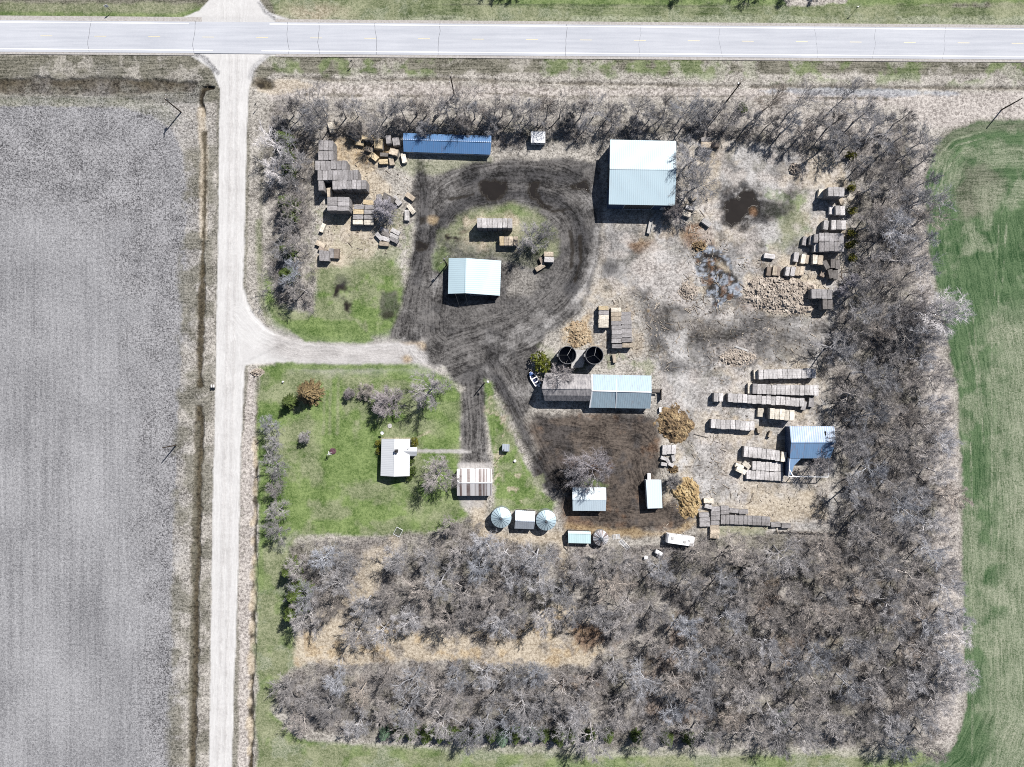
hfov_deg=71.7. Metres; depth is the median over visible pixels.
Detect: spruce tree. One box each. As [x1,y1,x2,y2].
[276,130,298,148]
[278,193,301,213]
[278,266,299,285]
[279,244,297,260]
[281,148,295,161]
[281,164,298,180]
[281,554,304,577]
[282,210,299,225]
[282,393,299,410]
[283,600,308,621]
[286,579,314,603]
[379,724,392,741]
[392,724,405,741]
[405,723,418,740]
[419,724,434,744]
[434,724,445,743]
[446,723,458,743]
[456,727,467,744]
[469,726,482,741]
[484,725,498,742]
[495,725,508,747]
[507,723,521,744]
[523,725,537,742]
[537,727,550,743]
[549,727,566,747]
[565,729,577,744]
[581,727,595,742]
[601,727,613,744]
[629,727,641,745]
[657,728,673,747]
[680,730,695,746]
[701,728,712,742]
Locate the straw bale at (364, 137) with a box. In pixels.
[362,135,373,140]
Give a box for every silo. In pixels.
[556,346,575,364]
[583,346,603,364]
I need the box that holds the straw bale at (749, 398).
[747,395,751,402]
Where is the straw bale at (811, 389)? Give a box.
[809,385,813,394]
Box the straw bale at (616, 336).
[611,334,621,338]
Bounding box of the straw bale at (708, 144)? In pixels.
[700,142,710,148]
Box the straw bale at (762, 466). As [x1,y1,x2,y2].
[761,461,764,470]
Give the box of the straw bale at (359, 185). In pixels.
[357,180,361,190]
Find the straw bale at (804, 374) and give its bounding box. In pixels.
[802,369,806,377]
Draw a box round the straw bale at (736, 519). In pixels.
[734,515,738,524]
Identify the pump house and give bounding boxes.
[502,444,509,450]
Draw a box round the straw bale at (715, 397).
[713,393,718,401]
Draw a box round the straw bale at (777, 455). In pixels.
[774,450,779,460]
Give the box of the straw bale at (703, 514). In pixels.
[698,512,708,516]
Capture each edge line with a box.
[0,48,211,50]
[27,22,188,23]
[262,50,1023,56]
[287,24,1023,29]
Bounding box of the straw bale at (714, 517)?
[710,515,719,519]
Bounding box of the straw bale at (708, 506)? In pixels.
[704,503,711,508]
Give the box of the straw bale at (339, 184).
[337,180,342,189]
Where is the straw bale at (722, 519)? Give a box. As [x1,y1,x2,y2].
[720,515,724,523]
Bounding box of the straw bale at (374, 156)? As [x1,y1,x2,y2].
[369,152,379,162]
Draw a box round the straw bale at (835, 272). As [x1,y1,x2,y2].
[832,270,837,279]
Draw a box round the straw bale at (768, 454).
[766,449,770,459]
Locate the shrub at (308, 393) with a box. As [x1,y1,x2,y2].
[296,378,324,406]
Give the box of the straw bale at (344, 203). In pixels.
[338,201,349,206]
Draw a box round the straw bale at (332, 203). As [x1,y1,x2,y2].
[327,201,337,206]
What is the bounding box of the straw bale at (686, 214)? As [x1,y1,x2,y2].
[681,210,691,218]
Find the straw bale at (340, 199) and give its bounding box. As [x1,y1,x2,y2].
[338,197,349,201]
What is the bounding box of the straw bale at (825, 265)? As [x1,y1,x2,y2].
[822,260,829,269]
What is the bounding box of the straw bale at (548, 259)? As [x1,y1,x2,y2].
[544,257,553,262]
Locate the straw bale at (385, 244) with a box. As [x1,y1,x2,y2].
[379,241,388,246]
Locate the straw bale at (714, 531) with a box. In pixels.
[709,529,719,533]
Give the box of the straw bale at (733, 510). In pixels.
[729,508,738,512]
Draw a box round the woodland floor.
[265,96,960,749]
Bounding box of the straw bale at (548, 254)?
[544,252,552,256]
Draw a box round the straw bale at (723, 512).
[720,510,728,514]
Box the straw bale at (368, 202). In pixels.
[363,200,373,204]
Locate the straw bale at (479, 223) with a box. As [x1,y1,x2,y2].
[477,218,481,228]
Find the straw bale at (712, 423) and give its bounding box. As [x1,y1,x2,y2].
[710,419,715,427]
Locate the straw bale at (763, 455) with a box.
[761,449,765,458]
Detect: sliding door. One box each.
[607,162,609,189]
[622,205,653,209]
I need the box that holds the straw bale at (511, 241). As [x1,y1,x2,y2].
[509,236,512,245]
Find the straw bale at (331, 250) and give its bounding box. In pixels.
[329,248,333,258]
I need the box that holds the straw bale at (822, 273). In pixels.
[818,268,825,277]
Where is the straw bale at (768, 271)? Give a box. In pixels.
[765,266,771,275]
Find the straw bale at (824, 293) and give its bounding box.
[821,289,826,298]
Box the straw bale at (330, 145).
[328,141,333,150]
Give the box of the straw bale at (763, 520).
[761,516,765,524]
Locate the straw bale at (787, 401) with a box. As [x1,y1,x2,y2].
[785,397,789,405]
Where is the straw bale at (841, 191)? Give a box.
[838,187,843,196]
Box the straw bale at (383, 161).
[379,159,387,164]
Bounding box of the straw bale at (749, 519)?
[747,515,751,524]
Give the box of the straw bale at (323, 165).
[320,161,325,169]
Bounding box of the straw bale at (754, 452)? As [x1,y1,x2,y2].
[752,447,756,457]
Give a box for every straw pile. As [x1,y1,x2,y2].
[653,402,694,443]
[671,476,701,519]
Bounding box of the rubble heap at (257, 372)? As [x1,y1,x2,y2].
[250,368,264,376]
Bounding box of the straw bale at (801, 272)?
[799,266,804,275]
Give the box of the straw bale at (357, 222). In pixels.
[353,220,363,224]
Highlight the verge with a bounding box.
[0,0,1023,103]
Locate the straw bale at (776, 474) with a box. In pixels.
[773,471,778,480]
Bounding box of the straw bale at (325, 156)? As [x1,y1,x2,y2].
[323,151,328,160]
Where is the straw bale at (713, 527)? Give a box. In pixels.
[709,525,718,529]
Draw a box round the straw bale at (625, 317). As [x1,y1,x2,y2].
[621,316,630,319]
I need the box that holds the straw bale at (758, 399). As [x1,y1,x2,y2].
[757,395,761,403]
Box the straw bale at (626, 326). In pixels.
[621,324,631,328]
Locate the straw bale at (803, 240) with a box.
[800,236,807,245]
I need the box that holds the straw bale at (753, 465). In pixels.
[751,461,756,469]
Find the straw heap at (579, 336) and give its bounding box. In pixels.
[564,320,591,347]
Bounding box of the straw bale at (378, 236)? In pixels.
[375,232,382,240]
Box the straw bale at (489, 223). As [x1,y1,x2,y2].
[487,218,491,228]
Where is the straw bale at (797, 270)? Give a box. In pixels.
[794,266,799,275]
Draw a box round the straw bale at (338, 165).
[336,161,341,169]
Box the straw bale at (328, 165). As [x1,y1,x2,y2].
[326,161,330,169]
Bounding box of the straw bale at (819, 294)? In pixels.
[816,289,821,298]
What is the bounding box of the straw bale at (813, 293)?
[810,289,816,298]
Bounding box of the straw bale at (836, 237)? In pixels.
[834,233,838,241]
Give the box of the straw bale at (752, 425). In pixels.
[749,421,754,429]
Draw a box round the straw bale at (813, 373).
[811,369,815,378]
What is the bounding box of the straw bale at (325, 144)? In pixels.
[323,140,328,150]
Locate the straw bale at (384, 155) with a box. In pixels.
[380,153,389,157]
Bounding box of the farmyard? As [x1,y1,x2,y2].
[390,140,857,535]
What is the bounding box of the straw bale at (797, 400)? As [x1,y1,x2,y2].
[795,398,799,406]
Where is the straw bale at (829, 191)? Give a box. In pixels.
[826,187,832,196]
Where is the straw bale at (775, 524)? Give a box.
[770,521,780,526]
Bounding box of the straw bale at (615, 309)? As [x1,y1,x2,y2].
[611,308,620,311]
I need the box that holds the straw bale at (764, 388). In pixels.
[762,384,766,393]
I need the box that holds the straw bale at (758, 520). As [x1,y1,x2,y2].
[757,516,760,524]
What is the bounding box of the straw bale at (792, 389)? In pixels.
[790,385,794,394]
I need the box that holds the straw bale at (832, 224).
[830,220,835,229]
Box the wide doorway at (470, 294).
[470,294,495,295]
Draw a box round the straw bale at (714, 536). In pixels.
[709,533,718,538]
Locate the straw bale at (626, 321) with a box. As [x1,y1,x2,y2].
[621,320,631,323]
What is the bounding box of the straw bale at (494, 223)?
[492,218,496,228]
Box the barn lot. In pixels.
[528,408,694,538]
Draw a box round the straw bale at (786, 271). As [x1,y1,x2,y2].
[784,266,789,276]
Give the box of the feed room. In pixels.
[571,350,586,367]
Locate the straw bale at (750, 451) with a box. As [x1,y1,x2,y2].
[748,447,752,456]
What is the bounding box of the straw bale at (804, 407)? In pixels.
[799,401,806,410]
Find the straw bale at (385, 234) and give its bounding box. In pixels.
[381,230,389,237]
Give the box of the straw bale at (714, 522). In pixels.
[710,520,719,524]
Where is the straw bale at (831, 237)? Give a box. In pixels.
[829,233,833,241]
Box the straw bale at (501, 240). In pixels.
[499,236,503,245]
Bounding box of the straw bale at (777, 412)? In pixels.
[774,409,779,418]
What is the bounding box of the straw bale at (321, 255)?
[319,250,323,260]
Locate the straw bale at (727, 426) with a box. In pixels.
[725,420,729,428]
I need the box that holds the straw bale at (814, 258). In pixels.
[811,255,817,264]
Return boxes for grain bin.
[491,505,510,527]
[536,508,555,529]
[592,529,608,545]
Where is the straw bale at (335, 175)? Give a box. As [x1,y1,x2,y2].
[333,170,337,180]
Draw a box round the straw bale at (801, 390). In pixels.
[799,385,803,395]
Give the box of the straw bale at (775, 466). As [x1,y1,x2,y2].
[774,462,777,470]
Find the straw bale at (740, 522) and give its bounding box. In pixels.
[738,515,742,524]
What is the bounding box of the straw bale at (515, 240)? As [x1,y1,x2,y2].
[513,236,517,245]
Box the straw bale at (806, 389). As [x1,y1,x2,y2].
[804,385,808,394]
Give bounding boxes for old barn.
[542,373,590,400]
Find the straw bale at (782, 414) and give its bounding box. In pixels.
[779,409,784,419]
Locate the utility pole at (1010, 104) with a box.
[1001,98,1022,110]
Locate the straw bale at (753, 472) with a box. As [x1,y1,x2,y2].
[751,470,755,479]
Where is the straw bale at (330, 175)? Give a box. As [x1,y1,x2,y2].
[328,170,333,180]
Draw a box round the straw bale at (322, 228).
[319,223,326,232]
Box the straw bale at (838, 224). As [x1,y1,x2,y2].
[836,220,840,229]
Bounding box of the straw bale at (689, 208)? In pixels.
[684,205,694,210]
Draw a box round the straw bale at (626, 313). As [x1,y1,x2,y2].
[621,312,630,315]
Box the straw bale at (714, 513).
[710,511,719,515]
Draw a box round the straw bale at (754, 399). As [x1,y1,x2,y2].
[751,395,756,403]
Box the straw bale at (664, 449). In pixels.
[662,445,666,454]
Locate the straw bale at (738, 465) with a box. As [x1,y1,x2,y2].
[734,462,743,468]
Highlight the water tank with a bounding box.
[651,548,662,555]
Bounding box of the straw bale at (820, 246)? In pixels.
[818,242,823,251]
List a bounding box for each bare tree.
[253,266,289,295]
[258,449,290,482]
[259,414,284,435]
[259,519,291,547]
[262,432,283,457]
[262,498,289,520]
[265,476,286,498]
[266,672,301,708]
[267,235,294,261]
[269,115,288,136]
[272,87,300,120]
[277,125,298,150]
[277,190,305,222]
[277,255,303,289]
[278,210,303,236]
[279,147,311,176]
[279,173,304,194]
[281,579,321,615]
[282,233,315,253]
[282,552,308,581]
[282,701,319,740]
[283,274,311,299]
[286,79,330,118]
[286,97,304,115]
[288,593,323,640]
[291,111,319,131]
[294,105,313,116]
[295,680,324,715]
[297,429,310,443]
[305,100,331,137]
[307,544,343,575]
[313,97,330,114]
[314,689,345,726]
[315,591,344,621]
[317,567,357,600]
[321,658,349,698]
[333,96,348,119]
[333,547,364,576]
[335,95,370,117]
[339,613,381,649]
[341,700,371,740]
[343,388,355,399]
[344,118,366,138]
[348,672,370,712]
[349,594,381,621]
[355,382,374,400]
[362,113,385,141]
[365,617,402,649]
[369,384,407,420]
[370,584,407,613]
[372,196,398,224]
[374,697,398,728]
[375,102,391,119]
[375,664,393,697]
[378,89,419,120]
[381,545,409,576]
[387,99,406,116]
[387,718,424,742]
[388,115,411,134]
[389,662,435,700]
[390,601,430,634]
[390,688,433,730]
[400,575,442,614]
[407,95,417,118]
[408,368,455,411]
[413,547,439,575]
[414,97,429,117]
[416,118,437,136]
[416,677,455,711]
[420,83,451,123]
[421,455,462,493]
[423,557,460,603]
[424,703,464,740]
[434,601,462,641]
[435,97,452,119]
[436,690,475,720]
[437,515,462,535]
[442,83,485,121]
[442,115,457,132]
[444,93,470,115]
[444,653,473,694]
[446,713,483,756]
[447,536,471,567]
[447,575,489,608]
[454,112,474,137]
[455,595,485,630]
[465,551,494,588]
[466,102,480,118]
[466,531,504,568]
[470,660,505,691]
[472,704,498,745]
[473,102,491,119]
[474,91,506,118]
[474,610,516,639]
[477,110,500,135]
[477,579,511,617]
[479,689,513,714]
[486,537,522,576]
[494,101,511,121]
[495,708,530,744]
[498,597,529,632]
[499,559,527,596]
[501,660,526,690]
[507,103,519,118]
[507,679,541,725]
[508,92,546,125]
[509,110,530,131]
[515,222,548,254]
[515,539,562,582]
[516,700,547,742]
[519,98,540,121]
[521,96,553,126]
[523,660,551,689]
[525,559,555,596]
[526,683,561,722]
[530,594,563,638]
[534,222,555,244]
[536,96,556,118]
[541,363,574,389]
[543,669,587,710]
[546,87,575,120]
[548,578,578,609]
[552,711,586,749]
[555,111,576,131]
[561,459,590,492]
[561,602,592,629]
[562,447,616,494]
[564,103,583,116]
[564,551,595,587]
[564,685,593,730]
[570,718,613,764]
[575,115,596,133]
[575,659,609,701]
[576,97,593,115]
[577,91,609,122]
[585,600,620,631]
[591,545,621,580]
[594,566,638,603]
[601,646,628,685]
[603,610,635,641]
[604,102,618,119]
[606,110,622,137]
[607,698,631,732]
[611,591,648,623]
[612,686,648,717]
[614,102,627,118]
[616,549,647,579]
[618,655,663,702]
[622,114,644,139]
[628,92,661,122]
[636,718,674,756]
[637,632,667,658]
[642,103,659,119]
[644,552,675,585]
[645,596,671,630]
[650,107,677,133]
[657,94,675,115]
[657,688,688,725]
[660,199,683,225]
[660,641,699,673]
[660,668,699,702]
[664,89,712,118]
[664,474,684,491]
[666,99,715,127]
[666,614,703,640]
[669,158,718,208]
[669,568,709,601]
[673,717,726,757]
[674,133,716,178]
[680,689,723,720]
[684,538,719,568]
[685,110,711,133]
[689,660,723,711]
[690,635,732,675]
[691,588,722,618]
[691,612,720,647]
[699,98,717,117]
[708,601,749,635]
[712,99,727,118]
[712,560,739,599]
[712,655,742,692]
[717,528,754,567]
[717,694,747,732]
[718,109,737,132]
[724,93,755,130]
[724,580,757,619]
[724,675,762,713]
[725,629,758,658]
[732,716,774,749]
[738,656,767,681]
[741,550,775,588]
[743,109,764,126]
[746,570,778,607]
[751,603,786,632]
[751,628,781,664]
[752,81,790,114]
[758,701,794,734]
[759,536,811,580]
[760,668,783,701]
[762,113,780,135]
[764,725,796,762]
[765,642,812,687]
[773,573,811,605]
[775,604,809,647]
[779,110,803,133]
[781,77,829,114]
[790,549,824,580]
[790,688,827,731]
[790,714,825,755]
[794,662,840,711]
[795,117,815,139]
[797,594,838,635]
[799,450,836,475]
[801,631,836,676]
[807,107,828,125]
[808,531,841,568]
[810,328,857,365]
[810,584,848,611]
[814,705,854,741]
[815,602,860,641]
[816,118,849,165]
[816,558,848,590]
[823,77,866,125]
[826,111,849,129]
[830,662,873,704]
[831,426,870,467]
[833,284,849,298]
[834,378,873,410]
[834,622,877,661]
[836,543,872,574]
[837,473,876,509]
[839,299,879,328]
[839,313,873,347]
[839,602,882,631]
[842,131,861,150]
[842,272,863,289]
[842,509,880,546]
[843,427,877,466]
[843,571,882,598]
[843,712,886,746]
[844,279,870,302]
[844,395,893,434]
[845,667,886,704]
[846,355,884,387]
[848,448,889,487]
[849,90,884,132]
[852,254,894,294]
[854,154,873,171]
[856,206,894,239]
[856,584,903,621]
[857,180,880,197]
[857,314,896,348]
[857,525,898,555]
[858,112,899,147]
[858,629,896,670]
[861,484,895,527]
[863,291,880,306]
[863,302,899,334]
[863,361,903,394]
[863,387,908,418]
[865,201,887,219]
[866,247,891,259]
[866,541,909,582]
[868,607,917,643]
[870,206,917,256]
[870,418,915,450]
[870,656,910,691]
[871,111,896,128]
[871,702,910,738]
[872,155,902,194]
[872,681,917,720]
[875,341,908,368]
[876,472,918,503]
[877,140,896,158]
[878,392,919,431]
[882,266,918,298]
[882,486,926,534]
[883,449,924,473]
[884,241,928,268]
[884,307,931,346]
[885,174,922,212]
[885,185,936,223]
[886,293,951,343]
[886,518,920,544]
[886,727,921,765]
[888,556,935,594]
[889,107,917,125]
[891,293,929,336]
[891,664,932,700]
[892,632,941,672]
[894,122,918,144]
[894,365,927,396]
[894,581,934,621]
[896,145,920,163]
[897,162,920,183]
[897,303,935,345]
[897,343,938,372]
[897,702,941,739]
[899,209,934,247]
[901,230,922,246]
[906,251,943,290]
[906,485,935,513]
[908,179,958,217]
[908,285,933,301]
[908,290,959,327]
[908,322,954,348]
[908,713,949,766]
[910,426,946,464]
[911,119,944,152]
[911,194,957,232]
[913,533,955,572]
[914,605,948,641]
[915,392,950,415]
[915,406,951,443]
[916,150,936,168]
[916,229,940,248]
[917,510,951,541]
[918,170,944,185]
[918,351,957,392]
[918,454,958,486]
[919,682,955,725]
[929,423,963,458]
[929,553,963,582]
[929,571,968,607]
[929,635,968,681]
[933,479,973,514]
[935,597,976,631]
[936,657,976,700]
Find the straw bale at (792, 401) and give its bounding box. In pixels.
[790,398,794,405]
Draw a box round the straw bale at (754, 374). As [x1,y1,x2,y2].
[752,370,756,378]
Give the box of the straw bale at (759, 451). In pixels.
[756,447,761,457]
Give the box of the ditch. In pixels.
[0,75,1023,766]
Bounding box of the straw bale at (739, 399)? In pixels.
[737,394,741,402]
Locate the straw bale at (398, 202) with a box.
[393,195,402,206]
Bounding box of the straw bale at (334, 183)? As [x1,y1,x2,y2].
[332,181,337,190]
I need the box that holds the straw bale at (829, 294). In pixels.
[827,289,831,299]
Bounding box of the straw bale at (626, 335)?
[622,333,631,337]
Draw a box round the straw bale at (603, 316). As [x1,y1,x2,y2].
[598,315,608,318]
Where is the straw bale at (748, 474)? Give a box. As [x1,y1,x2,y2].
[745,470,750,478]
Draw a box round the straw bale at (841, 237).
[839,233,843,241]
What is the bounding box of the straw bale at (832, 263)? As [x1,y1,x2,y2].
[829,259,834,268]
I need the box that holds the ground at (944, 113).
[0,13,1023,766]
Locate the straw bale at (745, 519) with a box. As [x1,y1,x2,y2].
[743,515,747,524]
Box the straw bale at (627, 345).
[622,343,632,347]
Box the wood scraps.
[314,139,847,536]
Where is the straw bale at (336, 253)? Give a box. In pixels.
[334,249,339,258]
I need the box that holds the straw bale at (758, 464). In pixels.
[756,461,760,469]
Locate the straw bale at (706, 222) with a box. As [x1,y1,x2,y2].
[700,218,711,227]
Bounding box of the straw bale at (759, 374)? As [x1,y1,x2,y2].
[757,370,762,378]
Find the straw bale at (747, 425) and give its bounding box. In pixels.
[745,421,749,430]
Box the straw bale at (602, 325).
[598,323,608,327]
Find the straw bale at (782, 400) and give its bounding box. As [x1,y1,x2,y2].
[780,396,784,404]
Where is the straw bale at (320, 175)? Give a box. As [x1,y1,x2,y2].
[318,170,322,180]
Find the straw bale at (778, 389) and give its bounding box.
[775,384,780,394]
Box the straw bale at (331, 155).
[328,150,333,160]
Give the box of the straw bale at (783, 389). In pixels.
[780,385,785,394]
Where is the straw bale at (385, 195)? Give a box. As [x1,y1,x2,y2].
[382,192,395,203]
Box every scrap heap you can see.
[692,240,706,250]
[719,349,755,367]
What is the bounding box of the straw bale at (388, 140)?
[386,135,391,144]
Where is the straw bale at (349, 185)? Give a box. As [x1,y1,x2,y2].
[347,180,351,190]
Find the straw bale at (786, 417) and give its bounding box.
[784,410,789,420]
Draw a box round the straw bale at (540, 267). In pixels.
[535,263,544,271]
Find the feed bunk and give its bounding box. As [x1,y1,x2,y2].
[647,218,653,233]
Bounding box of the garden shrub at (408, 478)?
[406,474,412,480]
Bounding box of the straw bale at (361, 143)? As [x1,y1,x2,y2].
[355,141,364,146]
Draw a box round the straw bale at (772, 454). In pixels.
[770,449,774,459]
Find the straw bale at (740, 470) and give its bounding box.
[735,466,746,474]
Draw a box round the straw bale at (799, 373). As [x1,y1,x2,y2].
[797,369,801,378]
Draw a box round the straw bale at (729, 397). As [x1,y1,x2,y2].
[727,393,732,401]
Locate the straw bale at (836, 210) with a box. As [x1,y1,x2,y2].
[834,206,839,215]
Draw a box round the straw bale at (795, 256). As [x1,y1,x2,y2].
[792,252,798,262]
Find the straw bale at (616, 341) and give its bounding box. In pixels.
[611,339,621,342]
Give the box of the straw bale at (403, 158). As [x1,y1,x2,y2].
[401,153,406,163]
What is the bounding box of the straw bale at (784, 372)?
[782,369,786,378]
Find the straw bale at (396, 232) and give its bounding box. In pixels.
[391,227,400,235]
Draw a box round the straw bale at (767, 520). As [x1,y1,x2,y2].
[765,516,769,525]
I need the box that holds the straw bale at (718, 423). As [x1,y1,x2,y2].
[716,419,720,428]
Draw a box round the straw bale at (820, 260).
[816,255,822,264]
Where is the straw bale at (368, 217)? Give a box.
[364,215,373,219]
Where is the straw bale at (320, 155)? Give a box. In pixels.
[318,151,323,160]
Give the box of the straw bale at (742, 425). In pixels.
[739,421,744,429]
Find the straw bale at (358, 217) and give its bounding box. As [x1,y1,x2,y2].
[353,215,363,219]
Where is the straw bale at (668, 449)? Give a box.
[667,445,670,453]
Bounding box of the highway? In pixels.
[0,20,1023,59]
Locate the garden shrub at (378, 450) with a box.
[376,447,380,454]
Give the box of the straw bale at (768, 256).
[763,253,774,259]
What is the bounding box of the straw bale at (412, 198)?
[405,192,415,201]
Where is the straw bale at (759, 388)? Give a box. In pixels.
[757,384,761,393]
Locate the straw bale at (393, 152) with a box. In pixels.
[389,148,398,156]
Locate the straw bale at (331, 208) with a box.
[327,206,336,210]
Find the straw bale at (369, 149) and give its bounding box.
[365,146,374,152]
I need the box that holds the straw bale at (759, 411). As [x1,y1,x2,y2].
[756,408,763,416]
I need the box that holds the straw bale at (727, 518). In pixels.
[725,515,729,523]
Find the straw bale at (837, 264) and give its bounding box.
[834,260,839,269]
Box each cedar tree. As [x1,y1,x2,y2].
[529,350,551,372]
[845,151,857,160]
[845,240,857,248]
[846,228,857,239]
[847,181,855,191]
[847,207,857,214]
[848,253,857,261]
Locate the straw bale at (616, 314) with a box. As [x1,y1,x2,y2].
[611,312,621,316]
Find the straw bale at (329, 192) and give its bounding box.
[327,188,332,196]
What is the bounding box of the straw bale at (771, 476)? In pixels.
[769,471,773,480]
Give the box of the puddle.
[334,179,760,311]
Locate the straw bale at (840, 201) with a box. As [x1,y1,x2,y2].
[837,198,844,205]
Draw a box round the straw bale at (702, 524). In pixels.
[699,522,709,526]
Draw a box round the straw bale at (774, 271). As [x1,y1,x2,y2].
[771,266,776,275]
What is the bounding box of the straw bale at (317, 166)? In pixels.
[315,161,320,170]
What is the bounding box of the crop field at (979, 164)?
[916,119,1023,766]
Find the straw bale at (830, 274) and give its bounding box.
[826,269,833,278]
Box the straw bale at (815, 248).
[812,243,817,252]
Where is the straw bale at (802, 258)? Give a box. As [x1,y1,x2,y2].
[799,254,805,263]
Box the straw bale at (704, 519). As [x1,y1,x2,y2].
[699,517,709,521]
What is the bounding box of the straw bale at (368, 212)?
[364,210,374,214]
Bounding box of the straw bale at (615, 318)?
[611,317,620,320]
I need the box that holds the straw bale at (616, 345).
[612,344,621,347]
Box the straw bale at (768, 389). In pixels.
[767,384,770,394]
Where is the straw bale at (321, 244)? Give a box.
[315,240,326,247]
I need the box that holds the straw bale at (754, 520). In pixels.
[751,515,756,524]
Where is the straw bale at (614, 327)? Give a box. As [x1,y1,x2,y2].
[611,325,621,329]
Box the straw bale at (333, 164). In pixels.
[331,160,335,169]
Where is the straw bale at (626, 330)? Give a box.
[621,329,631,332]
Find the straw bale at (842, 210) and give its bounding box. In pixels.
[839,206,844,215]
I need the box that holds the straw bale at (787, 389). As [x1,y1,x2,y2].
[785,385,789,394]
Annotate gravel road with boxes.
[185,0,288,766]
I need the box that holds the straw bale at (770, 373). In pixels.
[767,369,772,378]
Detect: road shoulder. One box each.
[0,16,201,21]
[0,52,193,55]
[276,19,1023,27]
[276,54,1023,62]
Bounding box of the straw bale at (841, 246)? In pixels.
[839,242,843,251]
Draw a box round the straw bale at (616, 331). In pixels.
[611,330,621,333]
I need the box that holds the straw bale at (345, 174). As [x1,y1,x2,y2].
[343,170,347,180]
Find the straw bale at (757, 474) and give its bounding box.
[755,470,759,479]
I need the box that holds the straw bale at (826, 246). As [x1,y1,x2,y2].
[824,242,828,251]
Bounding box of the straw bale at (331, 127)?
[328,122,334,133]
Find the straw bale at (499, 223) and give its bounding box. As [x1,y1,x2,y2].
[497,218,501,228]
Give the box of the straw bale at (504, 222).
[502,218,506,228]
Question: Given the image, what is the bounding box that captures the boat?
[529,372,540,386]
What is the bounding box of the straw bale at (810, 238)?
[808,236,813,245]
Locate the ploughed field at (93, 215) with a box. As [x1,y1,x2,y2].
[0,104,187,766]
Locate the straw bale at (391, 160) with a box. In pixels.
[388,156,394,165]
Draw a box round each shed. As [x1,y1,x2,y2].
[403,133,490,155]
[448,258,500,295]
[515,509,534,528]
[531,131,544,144]
[573,487,605,510]
[607,140,675,209]
[644,479,661,508]
[784,426,835,476]
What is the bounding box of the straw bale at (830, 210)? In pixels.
[828,206,833,214]
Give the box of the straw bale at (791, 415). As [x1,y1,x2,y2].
[789,410,794,420]
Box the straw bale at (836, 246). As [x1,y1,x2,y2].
[833,242,838,251]
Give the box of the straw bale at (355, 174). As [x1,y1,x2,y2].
[353,170,358,179]
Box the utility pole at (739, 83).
[727,78,741,100]
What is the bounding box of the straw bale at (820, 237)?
[818,233,823,241]
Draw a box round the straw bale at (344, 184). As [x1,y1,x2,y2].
[342,180,346,189]
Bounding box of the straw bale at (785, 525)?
[780,523,790,527]
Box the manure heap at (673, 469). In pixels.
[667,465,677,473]
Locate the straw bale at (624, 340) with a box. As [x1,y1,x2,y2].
[621,338,631,342]
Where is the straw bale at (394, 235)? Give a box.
[389,233,398,238]
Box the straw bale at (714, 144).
[711,142,718,148]
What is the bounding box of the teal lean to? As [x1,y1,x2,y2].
[567,530,590,550]
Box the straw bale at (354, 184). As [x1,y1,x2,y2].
[352,180,356,189]
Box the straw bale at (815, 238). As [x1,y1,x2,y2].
[812,234,817,242]
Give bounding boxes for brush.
[262,97,964,732]
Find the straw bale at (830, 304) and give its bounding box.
[827,300,832,309]
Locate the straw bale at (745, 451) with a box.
[742,446,747,456]
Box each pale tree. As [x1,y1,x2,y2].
[252,118,286,158]
[258,156,290,186]
[906,284,975,338]
[928,622,974,648]
[929,653,982,694]
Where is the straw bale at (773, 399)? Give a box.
[770,396,775,404]
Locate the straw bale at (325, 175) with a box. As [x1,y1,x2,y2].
[323,170,327,180]
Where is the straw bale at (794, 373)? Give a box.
[792,369,796,378]
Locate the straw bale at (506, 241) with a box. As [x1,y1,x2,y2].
[504,237,508,245]
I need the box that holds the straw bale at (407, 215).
[405,210,409,220]
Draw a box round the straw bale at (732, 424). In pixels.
[730,420,734,428]
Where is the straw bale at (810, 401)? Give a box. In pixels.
[807,397,813,406]
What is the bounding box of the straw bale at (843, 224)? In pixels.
[841,220,845,229]
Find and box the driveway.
[237,288,429,364]
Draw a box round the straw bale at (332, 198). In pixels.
[327,197,337,201]
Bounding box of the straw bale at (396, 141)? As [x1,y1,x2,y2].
[392,137,399,146]
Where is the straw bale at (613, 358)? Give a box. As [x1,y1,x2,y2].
[612,354,615,362]
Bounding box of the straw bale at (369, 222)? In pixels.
[364,220,373,225]
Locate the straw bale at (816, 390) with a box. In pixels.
[813,385,818,395]
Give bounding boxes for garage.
[457,468,491,495]
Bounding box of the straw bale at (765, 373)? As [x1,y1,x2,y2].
[763,369,767,378]
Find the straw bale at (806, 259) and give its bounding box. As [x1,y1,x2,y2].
[805,255,808,263]
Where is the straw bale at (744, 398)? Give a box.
[742,394,746,402]
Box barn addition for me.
[589,374,651,408]
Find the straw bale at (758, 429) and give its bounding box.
[756,427,761,432]
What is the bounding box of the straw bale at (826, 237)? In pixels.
[824,233,828,241]
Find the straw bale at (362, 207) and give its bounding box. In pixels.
[354,204,364,209]
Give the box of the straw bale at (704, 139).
[700,137,709,142]
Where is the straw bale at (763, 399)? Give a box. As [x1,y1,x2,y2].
[761,396,765,403]
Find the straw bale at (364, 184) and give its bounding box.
[362,180,366,189]
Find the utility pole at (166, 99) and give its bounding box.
[164,94,181,112]
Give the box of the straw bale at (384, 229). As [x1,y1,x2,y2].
[379,227,389,232]
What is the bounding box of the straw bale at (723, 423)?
[720,420,725,428]
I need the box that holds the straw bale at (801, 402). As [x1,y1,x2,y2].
[799,398,803,406]
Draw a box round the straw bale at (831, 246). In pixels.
[829,242,833,251]
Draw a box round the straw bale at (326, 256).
[324,251,329,261]
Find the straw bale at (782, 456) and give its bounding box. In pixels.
[780,452,786,461]
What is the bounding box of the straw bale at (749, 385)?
[747,383,751,393]
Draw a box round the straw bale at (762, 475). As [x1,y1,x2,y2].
[760,471,764,479]
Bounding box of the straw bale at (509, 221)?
[507,218,511,228]
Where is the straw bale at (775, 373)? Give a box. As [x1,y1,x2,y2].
[773,369,777,378]
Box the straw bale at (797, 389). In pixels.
[795,385,799,394]
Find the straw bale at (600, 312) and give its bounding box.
[598,310,608,314]

